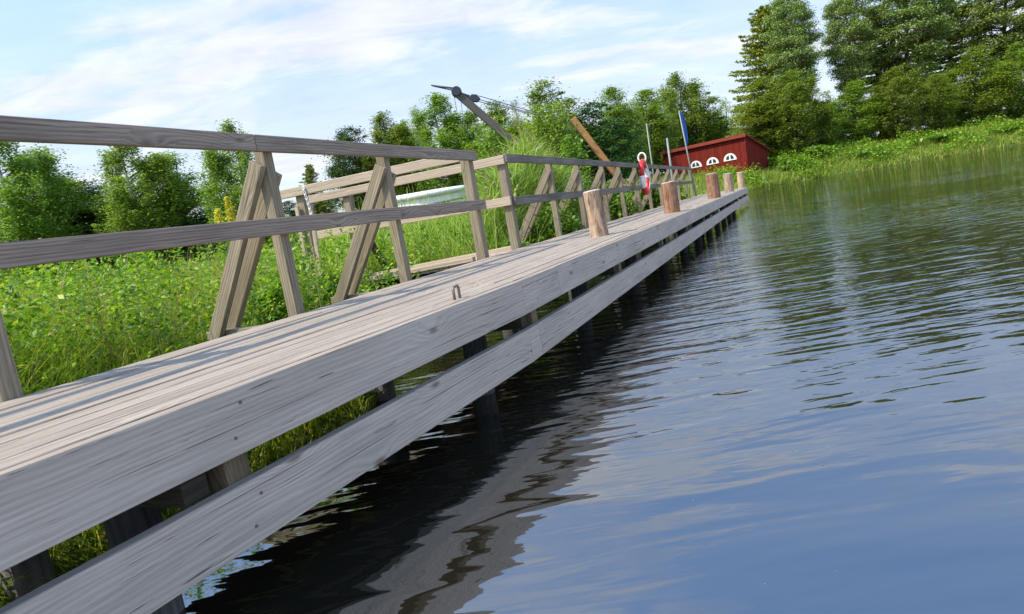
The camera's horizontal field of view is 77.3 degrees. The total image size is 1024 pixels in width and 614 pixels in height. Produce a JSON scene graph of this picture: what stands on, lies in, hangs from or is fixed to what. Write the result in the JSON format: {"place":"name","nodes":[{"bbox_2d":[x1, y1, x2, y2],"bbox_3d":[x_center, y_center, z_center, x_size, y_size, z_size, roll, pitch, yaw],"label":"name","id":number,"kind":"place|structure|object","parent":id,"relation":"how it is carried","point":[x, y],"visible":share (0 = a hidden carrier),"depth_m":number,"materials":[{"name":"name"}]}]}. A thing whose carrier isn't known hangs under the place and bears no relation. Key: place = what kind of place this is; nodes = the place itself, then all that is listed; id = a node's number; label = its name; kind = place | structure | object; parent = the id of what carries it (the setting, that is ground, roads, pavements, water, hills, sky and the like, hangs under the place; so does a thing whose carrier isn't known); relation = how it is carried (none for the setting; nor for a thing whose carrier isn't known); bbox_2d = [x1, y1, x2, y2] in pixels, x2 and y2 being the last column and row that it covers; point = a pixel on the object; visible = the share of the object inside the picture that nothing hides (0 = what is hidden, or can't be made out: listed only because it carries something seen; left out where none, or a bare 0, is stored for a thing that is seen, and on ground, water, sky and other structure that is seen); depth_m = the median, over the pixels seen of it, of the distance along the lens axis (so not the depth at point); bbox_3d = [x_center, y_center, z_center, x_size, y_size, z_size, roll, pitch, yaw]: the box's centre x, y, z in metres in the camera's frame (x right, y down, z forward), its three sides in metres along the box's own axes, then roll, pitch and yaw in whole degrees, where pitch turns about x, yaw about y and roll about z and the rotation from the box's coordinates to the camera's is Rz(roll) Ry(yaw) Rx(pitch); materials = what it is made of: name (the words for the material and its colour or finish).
{"place":"outdoors","nodes":[
{"label":"outdoors","id":0,"kind":"place"},
{"bbox_2d":[0,130,1023,607],"bbox_3d":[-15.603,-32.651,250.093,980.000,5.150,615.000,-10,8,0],"label":"ground","id":1,"kind":"structure","parent":0,"point":[328,426],"depth_m":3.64,"materials":[{"name":"green plant"}]},
{"bbox_2d":[0,141,85,287],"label":"birch tree","id":2,"kind":"object","parent":1,"relation":"on","point":[21,220],"visible":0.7,"depth_m":40.52,"materials":[{"name":"green plant"}]},
{"bbox_2d":[0,143,124,267],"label":"alder tree","id":3,"kind":"object","parent":1,"relation":"on","point":[87,204],"visible":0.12,"depth_m":45.79,"materials":[{"name":"green plant"}]},
{"bbox_2d":[57,175,141,264],"bbox_3d":[-31.558,-6.537,48.668,9.088,6.753,8.801,-5,9,32],"label":"broadleaf tree","id":4,"kind":"object","parent":1,"relation":"on","point":[91,219],"visible":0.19,"depth_m":47.50,"materials":[{"name":"green plant"}]},
{"bbox_2d":[90,146,196,268],"bbox_3d":[-24.520,-6.812,41.969,7.318,9.751,7.475,-7,8,20],"label":"birch tree","id":5,"kind":"object","parent":1,"relation":"on","point":[126,201],"visible":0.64,"depth_m":41.19,"materials":[{"name":"green plant"}]},
{"bbox_2d":[132,149,223,257],"bbox_3d":[-23.890,-7.260,45.482,8.703,7.829,8.292,-9,8,6],"label":"alder tree","id":6,"kind":"object","parent":1,"relation":"on","point":[193,203],"visible":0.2,"depth_m":44.80,"materials":[{"name":"green plant"}]},
{"bbox_2d":[168,208,228,258],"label":"broadleaf tree","id":7,"kind":"object","parent":1,"relation":"on","point":[207,222],"visible":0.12,"depth_m":42.72,"materials":[{"name":"green plant"}]},
{"bbox_2d":[213,208,250,319],"bbox_3d":[-2.449,-0.291,5.655,0.187,1.177,0.164,-4,9,33],"label":"goldenrod","id":8,"kind":"object","parent":1,"relation":"on","point":[219,217],"visible":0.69,"depth_m":5.59,"materials":[{"name":"yellow plant"}]},
{"bbox_2d":[189,118,284,252],"bbox_3d":[-13.964,-5.798,33.179,4.710,7.777,4.811,-4,10,34],"label":"birch tree","id":9,"kind":"object","parent":1,"relation":"on","point":[223,171],"visible":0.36,"depth_m":32.11,"materials":[{"name":"green plant"}]},
{"bbox_2d":[224,196,256,318],"bbox_3d":[-2.221,-0.292,5.361,0.190,1.286,0.166,-4,10,37],"label":"goldenrod","id":10,"kind":"object","parent":1,"relation":"on","point":[231,214],"visible":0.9,"depth_m":5.28,"materials":[{"name":"leaves"},{"name":"yellow flowers"}]},
{"bbox_2d":[0,217,538,371],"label":"dry grass stems","id":11,"kind":"object","parent":1,"relation":"on","point":[212,283],"visible":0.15,"depth_m":4.63,"materials":[{"name":"green plant"}]},
{"bbox_2d":[252,277,308,324],"bbox_3d":[-1.857,0.110,5.236,0.433,0.711,0.499,-4,10,37],"label":"leafy bush","id":12,"kind":"object","parent":1,"relation":"on","point":[275,297],"visible":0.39,"depth_m":5.07,"materials":[{"name":"green plant"}]},
{"bbox_2d":[282,200,296,216],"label":"broadleaf tree","id":13,"kind":"object","parent":1,"relation":"on","point":[289,209],"visible":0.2,"depth_m":62.40,"materials":[{"name":"green plant"}]},
{"bbox_2d":[285,214,309,288],"bbox_3d":[-2.334,-0.476,6.949,0.208,1.077,0.190,-10,8,0],"label":"white flower","id":14,"kind":"object","parent":1,"relation":"on","point":[290,234],"visible":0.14,"depth_m":6.92,"materials":[{"name":"grey plant"}]},
{"bbox_2d":[299,164,335,213],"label":"spruce tree","id":15,"kind":"object","parent":1,"relation":"on","point":[310,179],"visible":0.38,"depth_m":60.27,"materials":[{"name":"green plant"}]},
{"bbox_2d":[319,192,341,212],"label":"aspen tree","id":16,"kind":"object","parent":1,"relation":"on","point":[333,210],"visible":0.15,"depth_m":64.82,"materials":[{"name":"green plant"}]},
{"bbox_2d":[310,271,363,307],"bbox_3d":[-1.686,-0.050,6.298,0.700,0.615,0.592,-10,8,0],"label":"leafy bush","id":17,"kind":"object","parent":1,"relation":"on","point":[328,276],"visible":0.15,"depth_m":6.18,"materials":[{"name":"green plant"}]},
{"bbox_2d":[311,124,376,211],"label":"broadleaf tree","id":18,"kind":"object","parent":1,"relation":"on","point":[339,169],"visible":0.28,"depth_m":57.10,"materials":[{"name":"green plant"}]},
{"bbox_2d":[355,109,425,195],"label":"birch tree","id":19,"kind":"object","parent":1,"relation":"on","point":[394,135],"visible":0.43,"depth_m":55.56,"materials":[{"name":"green plant"}]},
{"bbox_2d":[306,177,481,267],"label":"tall grass","id":20,"kind":"structure","parent":1,"relation":"on","point":[409,226],"depth_m":11.85,"materials":[{"name":"green plant"}]},
{"bbox_2d":[311,246,511,291],"bbox_3d":[-1.619,-0.287,7.757,3.298,0.377,1.208,-6,9,23],"label":"gangway","id":21,"kind":"object","parent":1,"relation":"on","point":[428,268],"visible":0.31,"depth_m":7.03,"materials":[{"name":"brown wood"}]},
{"bbox_2d":[280,159,459,286],"bbox_3d":[-1.604,-0.755,7.149,2.628,1.435,0.150,-6,9,23],"label":"gangway railing","id":22,"kind":"object","parent":21,"relation":"on","point":[301,209],"visible":0.49,"depth_m":7.17,"materials":[{"name":"brown wood"}]},
{"bbox_2d":[302,186,312,214],"bbox_3d":[-2.302,-1.151,7.250,0.087,0.442,0.038,-6,9,23],"label":"chain","id":23,"kind":"object","parent":22,"relation":"hanging from","point":[304,191],"visible":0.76,"depth_m":7.24,"materials":[{"name":"white paint"}]},
{"bbox_2d":[296,155,512,276],"bbox_3d":[-1.229,-0.962,8.281,3.010,1.405,0.735,-6,9,23],"label":"gangway railing","id":24,"kind":"object","parent":21,"relation":"on","point":[346,194],"visible":0.42,"depth_m":7.81,"materials":[{"name":"brown wood"}]},
{"bbox_2d":[391,119,437,192],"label":"birch tree","id":25,"kind":"object","parent":1,"relation":"on","point":[403,121],"visible":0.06,"depth_m":59.83,"materials":[{"name":"green plant"}]},
{"bbox_2d":[403,106,436,190],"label":"thin birch tree","id":26,"kind":"object","parent":1,"relation":"on","point":[415,134],"visible":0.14,"depth_m":58.01,"materials":[{"name":"green plant"}]},
{"bbox_2d":[396,185,465,227],"bbox_3d":[-2.003,-2.243,16.709,2.593,1.603,1.899,-5,9,28],"label":"rowing boat","id":27,"kind":"object","parent":1,"relation":"on","point":[435,194],"visible":0.27,"depth_m":15.81,"materials":[{"name":"white paint"}]},
{"bbox_2d":[404,92,488,190],"bbox_3d":[-5.588,-13.142,53.660,8.489,9.568,8.672,-6,9,22],"label":"birch tree","id":28,"kind":"object","parent":1,"relation":"on","point":[450,121],"visible":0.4,"depth_m":52.83,"materials":[{"name":"green plant"}]},
{"bbox_2d":[445,130,486,184],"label":"broadleaf tree","id":29,"kind":"object","parent":1,"relation":"on","point":[470,143],"depth_m":54.37,"materials":[{"name":"green plant"}]},
{"bbox_2d":[459,118,512,193],"bbox_3d":[-0.485,-4.539,22.594,2.325,4.059,2.276,-16,10,-38],"label":"willow bush","id":30,"kind":"object","parent":1,"relation":"on","point":[490,142],"visible":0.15,"depth_m":22.17,"materials":[{"name":"green plant"}]},
{"bbox_2d":[415,182,565,259],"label":"reeds","id":31,"kind":"object","parent":1,"relation":"on","point":[468,252],"visible":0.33,"depth_m":8.57,"materials":[{"name":"green plant"}]},
{"bbox_2d":[450,96,533,181],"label":"alder tree","id":32,"kind":"object","parent":1,"relation":"on","point":[496,111],"visible":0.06,"depth_m":48.10,"materials":[{"name":"green plant"}]},
{"bbox_2d":[0,113,1023,394],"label":"weeds","id":33,"kind":"object","parent":1,"relation":"on","point":[44,287],"visible":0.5,"depth_m":5.12,"materials":[{"name":"green plant"}]},
{"bbox_2d":[0,114,1023,289],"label":"meadow grass","id":34,"kind":"structure","parent":1,"relation":"on","point":[700,178],"depth_m":58.57,"materials":[{"name":"green plant"}]},
{"bbox_2d":[500,238,528,247],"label":"leafy bush","id":35,"kind":"object","parent":1,"relation":"on","point":[522,243],"visible":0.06,"depth_m":8.59,"materials":[{"name":"green plant"}]},
{"bbox_2d":[506,99,524,136],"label":"thin birch tree","id":36,"kind":"object","parent":1,"relation":"on","point":[516,114],"visible":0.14,"depth_m":50.32,"materials":[{"name":"green plant"}]},
{"bbox_2d":[427,113,607,251],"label":"reeds","id":37,"kind":"object","parent":1,"relation":"on","point":[521,185],"visible":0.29,"depth_m":10.63,"materials":[{"name":"green plant"}]},
{"bbox_2d":[480,121,577,211],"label":"dry reed leaves","id":38,"kind":"object","parent":37,"relation":"attached to","point":[483,174],"visible":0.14,"depth_m":11.46,"materials":[{"name":"green plant"}]},
{"bbox_2d":[431,85,626,186],"bbox_3d":[0.751,-5.308,21.606,6.114,5.242,0.509,-10,8,-1],"label":"derrick crane","id":39,"kind":"object","parent":1,"relation":"on","point":[467,100],"visible":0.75,"depth_m":21.27,"materials":[{"name":"brown wood"}]},
{"bbox_2d":[489,76,614,180],"bbox_3d":[2.559,-11.580,45.328,9.235,9.086,8.799,-16,10,-40],"label":"alder tree","id":40,"kind":"object","parent":1,"relation":"on","point":[534,96],"visible":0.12,"depth_m":44.35,"materials":[{"name":"green plant"}]},
{"bbox_2d":[527,199,586,243],"bbox_3d":[0.666,-0.951,9.964,0.986,1.385,0.899,-17,11,-43],"label":"leafy bush","id":41,"kind":"object","parent":1,"relation":"on","point":[550,233],"visible":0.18,"depth_m":9.85,"materials":[{"name":"green plant"}]},
{"bbox_2d":[522,100,593,189],"bbox_3d":[1.483,-4.512,20.601,2.475,4.028,2.406,-10,8,0],"label":"willow bush","id":42,"kind":"object","parent":1,"relation":"on","point":[550,128],"visible":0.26,"depth_m":20.08,"materials":[{"name":"green plant"}]},
{"bbox_2d":[560,134,591,189],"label":"leafy bush","id":43,"kind":"object","parent":1,"relation":"on","point":[579,154],"visible":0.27,"depth_m":16.55,"materials":[{"name":"green plant"}]},
{"bbox_2d":[550,98,643,187],"bbox_3d":[5.456,-11.271,46.017,8.246,7.084,7.985,-8,8,12],"label":"broadleaf tree","id":44,"kind":"object","parent":1,"relation":"on","point":[607,151],"visible":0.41,"depth_m":44.94,"materials":[{"name":"green plant"}]},
{"bbox_2d":[599,179,645,220],"bbox_3d":[2.369,-2.018,14.413,1.500,1.687,1.480,-5,9,31],"label":"leafy bush","id":45,"kind":"object","parent":1,"relation":"on","point":[615,202],"visible":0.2,"depth_m":14.04,"materials":[{"name":"green plant"}]},
{"bbox_2d":[595,83,652,180],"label":"aspen tree","id":46,"kind":"object","parent":1,"relation":"on","point":[625,112],"visible":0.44,"depth_m":59.29,"materials":[{"name":"green plant"}]},
{"bbox_2d":[628,100,655,169],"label":"thin birch tree","id":47,"kind":"object","parent":1,"relation":"on","point":[644,124],"visible":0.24,"depth_m":64.21,"materials":[{"name":"green plant"}]},
{"bbox_2d":[646,123,653,176],"bbox_3d":[6.481,-6.502,29.546,0.087,3.878,0.079,-10,8,0],"label":"thin pole","id":48,"kind":"object","parent":1,"relation":"on","point":[649,149],"visible":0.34,"depth_m":29.42,"materials":[{"name":"white metal"}]},
{"bbox_2d":[622,178,682,213],"bbox_3d":[3.761,-2.847,18.285,1.887,1.573,1.650,-14,9,-28],"label":"leafy bush","id":49,"kind":"object","parent":1,"relation":"on","point":[655,196],"visible":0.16,"depth_m":17.81,"materials":[{"name":"green plant"}]},
{"bbox_2d":[627,87,681,176],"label":"aspen tree","id":50,"kind":"object","parent":1,"relation":"on","point":[656,121],"visible":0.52,"depth_m":68.99,"materials":[{"name":"green plant"}]},
{"bbox_2d":[653,81,682,149],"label":"thin birch tree","id":51,"kind":"object","parent":1,"relation":"on","point":[678,126],"visible":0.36,"depth_m":73.69,"materials":[{"name":"green plant"}]},
{"bbox_2d":[666,138,672,178],"bbox_3d":[7.394,-6.191,29.610,0.121,3.217,0.119,-10,8,0],"label":"wooden pole","id":52,"kind":"object","parent":1,"relation":"on","point":[670,164],"visible":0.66,"depth_m":29.48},
{"bbox_2d":[657,180,689,199],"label":"leafy bush","id":53,"kind":"object","parent":1,"relation":"on","point":[682,197],"visible":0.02,"depth_m":22.18,"materials":[{"name":"green plant"}]},
{"bbox_2d":[648,115,705,172],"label":"broadleaf tree","id":54,"kind":"object","parent":1,"relation":"on","point":[683,143],"visible":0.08,"depth_m":77.15,"materials":[{"name":"green plant"}]},
{"bbox_2d":[648,70,719,147],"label":"birch tree","id":55,"kind":"object","parent":1,"relation":"on","point":[674,82],"visible":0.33,"depth_m":77.99,"materials":[{"name":"green plant"}]},
{"bbox_2d":[678,81,741,143],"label":"alder tree","id":56,"kind":"object","parent":1,"relation":"on","point":[723,122],"visible":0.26,"depth_m":80.65,"materials":[{"name":"green plant"}]},
{"bbox_2d":[659,133,770,174],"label":"red shed","id":57,"kind":"structure","parent":1,"relation":"on","point":[745,150],"depth_m":61.64,"materials":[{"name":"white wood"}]},
{"bbox_2d":[691,161,701,167],"bbox_3d":[18.226,-14.166,63.492,0.054,0.660,1.320,-17,11,-42],"label":"window","id":58,"kind":"structure","parent":57,"relation":"in","point":[693,165],"depth_m":63.45,"materials":[{"name":"white paint"}]},
{"bbox_2d":[707,157,718,164],"bbox_3d":[19.458,-14.200,62.154,0.054,0.660,1.320,-17,11,-42],"label":"window","id":59,"kind":"structure","parent":57,"relation":"in","point":[712,160],"depth_m":62.11,"materials":[{"name":"white paint"}]},
{"bbox_2d":[724,153,736,161],"bbox_3d":[20.697,-14.256,60.802,0.054,0.660,1.320,-17,11,-42],"label":"window","id":60,"kind":"structure","parent":57,"relation":"in","point":[730,156],"depth_m":60.77,"materials":[{"name":"white paint"}]},
{"bbox_2d":[715,99,739,134],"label":"thin birch tree","id":61,"kind":"object","parent":1,"relation":"on","point":[725,103],"visible":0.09,"depth_m":91.48,"materials":[{"name":"green plant"}]},
{"bbox_2d":[725,74,810,156],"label":"alder tree","id":62,"kind":"object","parent":1,"relation":"on","point":[749,117],"visible":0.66,"depth_m":66.19,"materials":[{"name":"green plant"}]},
{"bbox_2d":[767,157,792,165],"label":"bank bush","id":63,"kind":"object","parent":1,"relation":"on","point":[771,161],"visible":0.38,"depth_m":62.49,"materials":[{"name":"green plant"}]},
{"bbox_2d":[724,4,853,154],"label":"spruce tree","id":64,"kind":"object","parent":1,"relation":"on","point":[754,50],"visible":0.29,"depth_m":73.12,"materials":[{"name":"green plant"}]},
{"bbox_2d":[757,0,830,141],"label":"pine tree","id":65,"kind":"object","parent":1,"relation":"on","point":[779,19],"visible":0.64,"depth_m":68.36,"materials":[{"name":"green plant"}]},
{"bbox_2d":[776,156,814,169],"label":"bank bush","id":66,"kind":"object","parent":1,"relation":"on","point":[784,164],"visible":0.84,"depth_m":59.24,"materials":[{"name":"green plant"}]},
{"bbox_2d":[756,68,840,154],"bbox_3d":[28.925,-19.666,65.559,8.148,9.087,8.324,-8,8,11],"label":"birch tree","id":67,"kind":"object","parent":1,"relation":"on","point":[796,88],"visible":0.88,"depth_m":64.29,"materials":[{"name":"green plant"}]},
{"bbox_2d":[801,144,837,157],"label":"bank bush","id":68,"kind":"object","parent":1,"relation":"on","point":[821,148],"visible":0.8,"depth_m":61.44,"materials":[{"name":"green plant"}]},
{"bbox_2d":[798,98,842,146],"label":"aspen tree","id":69,"kind":"object","parent":1,"relation":"on","point":[833,132],"visible":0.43,"depth_m":64.89,"materials":[{"name":"green plant"}]},
{"bbox_2d":[814,101,849,137],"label":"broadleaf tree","id":70,"kind":"object","parent":1,"relation":"on","point":[836,118],"visible":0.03,"depth_m":80.56,"materials":[{"name":"green plant"}]},
{"bbox_2d":[816,0,881,120],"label":"pine tree","id":71,"kind":"object","parent":1,"relation":"on","point":[850,68],"visible":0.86,"depth_m":70.58,"materials":[{"name":"green plant"}]},
{"bbox_2d":[825,78,896,143],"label":"alder tree","id":72,"kind":"object","parent":1,"relation":"on","point":[857,125],"visible":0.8,"depth_m":67.70,"materials":[{"name":"green plant"}]},
{"bbox_2d":[837,145,900,158],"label":"bank bush","id":73,"kind":"object","parent":1,"relation":"on","point":[882,149],"visible":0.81,"depth_m":59.88,"materials":[{"name":"green plant"}]},
{"bbox_2d":[834,5,931,138],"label":"spruce tree","id":74,"kind":"object","parent":1,"relation":"on","point":[877,69],"visible":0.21,"depth_m":73.41,"materials":[{"name":"green plant"}]},
{"bbox_2d":[864,64,938,138],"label":"birch tree","id":75,"kind":"object","parent":1,"relation":"on","point":[902,86],"visible":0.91,"depth_m":65.63,"materials":[{"name":"green plant"}]},
{"bbox_2d":[857,0,970,130],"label":"pine tree","id":76,"kind":"object","parent":1,"relation":"on","point":[923,48],"visible":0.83,"depth_m":69.99,"materials":[{"name":"green plant"}]},
{"bbox_2d":[894,130,973,144],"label":"bank bush","id":77,"kind":"object","parent":1,"relation":"on","point":[934,137],"visible":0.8,"depth_m":60.63,"materials":[{"name":"green plant"}]},
{"bbox_2d":[906,67,966,131],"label":"aspen tree","id":78,"kind":"object","parent":1,"relation":"on","point":[940,120],"visible":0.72,"depth_m":65.96,"materials":[{"name":"green plant"}]},
{"bbox_2d":[906,0,1007,127],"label":"spruce tree","id":79,"kind":"object","parent":1,"relation":"on","point":[952,59],"visible":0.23,"depth_m":72.18,"materials":[{"name":"green plant"}]},
{"bbox_2d":[931,41,1023,123],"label":"alder tree","id":80,"kind":"object","parent":1,"relation":"on","point":[976,105],"visible":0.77,"depth_m":67.46,"materials":[{"name":"green plant"}]},
{"bbox_2d":[948,0,1023,110],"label":"pine tree","id":81,"kind":"object","parent":1,"relation":"on","point":[992,14],"visible":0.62,"depth_m":70.29,"materials":[{"name":"green plant"}]},
{"bbox_2d":[974,122,1023,132],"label":"bank bush","id":82,"kind":"object","parent":1,"relation":"on","point":[1008,127],"visible":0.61,"depth_m":60.72,"materials":[{"name":"green plant"}]},
{"bbox_2d":[977,42,1023,117],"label":"birch tree","id":83,"kind":"object","parent":1,"relation":"on","point":[1018,51],"visible":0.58,"depth_m":67.02,"materials":[{"name":"green plant"}]},
{"bbox_2d":[0,0,1023,220],"label":"sky","id":84,"kind":"structure","parent":0,"point":[285,68],"materials":[{"name":"blue"}]},
{"bbox_2d":[180,144,1023,613],"bbox_3d":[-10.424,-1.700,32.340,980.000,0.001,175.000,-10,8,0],"label":"water","id":85,"kind":"structure","parent":0,"point":[748,368],"depth_m":2.69,"materials":[{"name":"blue liquid"}]},
{"bbox_2d":[0,187,748,613],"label":"jetty","id":86,"kind":"object","parent":85,"relation":"in","point":[126,453],"visible":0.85,"depth_m":2.22,"materials":[{"name":"grey wood"}]},
{"bbox_2d":[0,115,488,402],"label":"railing","id":87,"kind":"object","parent":86,"relation":"attached to","point":[253,226],"visible":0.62,"depth_m":3.90,"materials":[{"name":"grey wood"}]},
{"bbox_2d":[452,284,460,299],"bbox_3d":[-0.289,-0.066,3.347,0.015,0.103,0.074,-6,9,23],"label":"mooring staple","id":88,"kind":"object","parent":86,"relation":"attached to","point":[458,291],"visible":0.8,"depth_m":3.33,"materials":[{"name":"metal"}]},
{"bbox_2d":[497,153,693,249],"bbox_3d":[3.182,-2.835,15.915,1.060,1.306,18.566,-6,9,23],"label":"railing","id":89,"kind":"object","parent":86,"relation":"attached to","point":[538,198],"visible":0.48,"depth_m":9.90,"materials":[{"name":"brown wood"}]},
{"bbox_2d":[637,152,649,194],"bbox_3d":[3.058,-3.074,14.752,0.231,0.987,0.694,-5,9,31],"label":"life ring","id":90,"kind":"object","parent":89,"relation":"hanging from","point":[644,174],"visible":1,"depth_m":14.64,"materials":[{"name":"red plastic"}]},
{"bbox_2d":[583,189,608,237],"bbox_3d":[0.934,-1.028,7.110,0.218,0.544,0.213,-10,8,0],"label":"log bollard","id":91,"kind":"object","parent":86,"relation":"on","point":[596,215],"visible":0.93,"depth_m":7.03,"materials":[{"name":"brown wood"}]},
{"bbox_2d":[661,181,679,213],"bbox_3d":[2.647,-1.825,10.696,0.271,0.541,0.270,-10,8,0],"label":"log bollard","id":92,"kind":"object","parent":86,"relation":"on","point":[670,197],"visible":0.93,"depth_m":10.59,"materials":[{"name":"brown wood"}]},
{"bbox_2d":[678,111,696,195],"bbox_3d":[6.622,-5.777,24.142,0.306,3.231,0.111,-10,8,0],"label":"flagpole","id":93,"kind":"object","parent":86,"relation":"on","point":[684,127],"visible":0.97,"depth_m":24.03,"materials":[{"name":"blue fabric"}]},
{"bbox_2d":[705,173,720,198],"bbox_3d":[5.035,-3.023,16.026,0.322,0.650,0.326,-10,8,0],"label":"log bollard","id":94,"kind":"object","parent":86,"relation":"on","point":[712,185],"visible":0.97,"depth_m":15.90,"materials":[{"name":"brown wood"}]},
{"bbox_2d":[723,173,733,192],"bbox_3d":[7.112,-4.075,21.013,0.296,0.642,0.298,-10,8,0],"label":"log bollard","id":95,"kind":"object","parent":86,"relation":"on","point":[728,182],"visible":0.92,"depth_m":20.90,"materials":[{"name":"brown wood"}]},
{"bbox_2d":[737,172,744,188],"bbox_3d":[9.190,-5.089,25.704,0.281,0.664,0.281,-10,8,0],"label":"log bollard","id":96,"kind":"object","parent":86,"relation":"on","point":[740,180],"visible":0.98,"depth_m":25.60,"materials":[{"name":"brown wood"}]}
]}

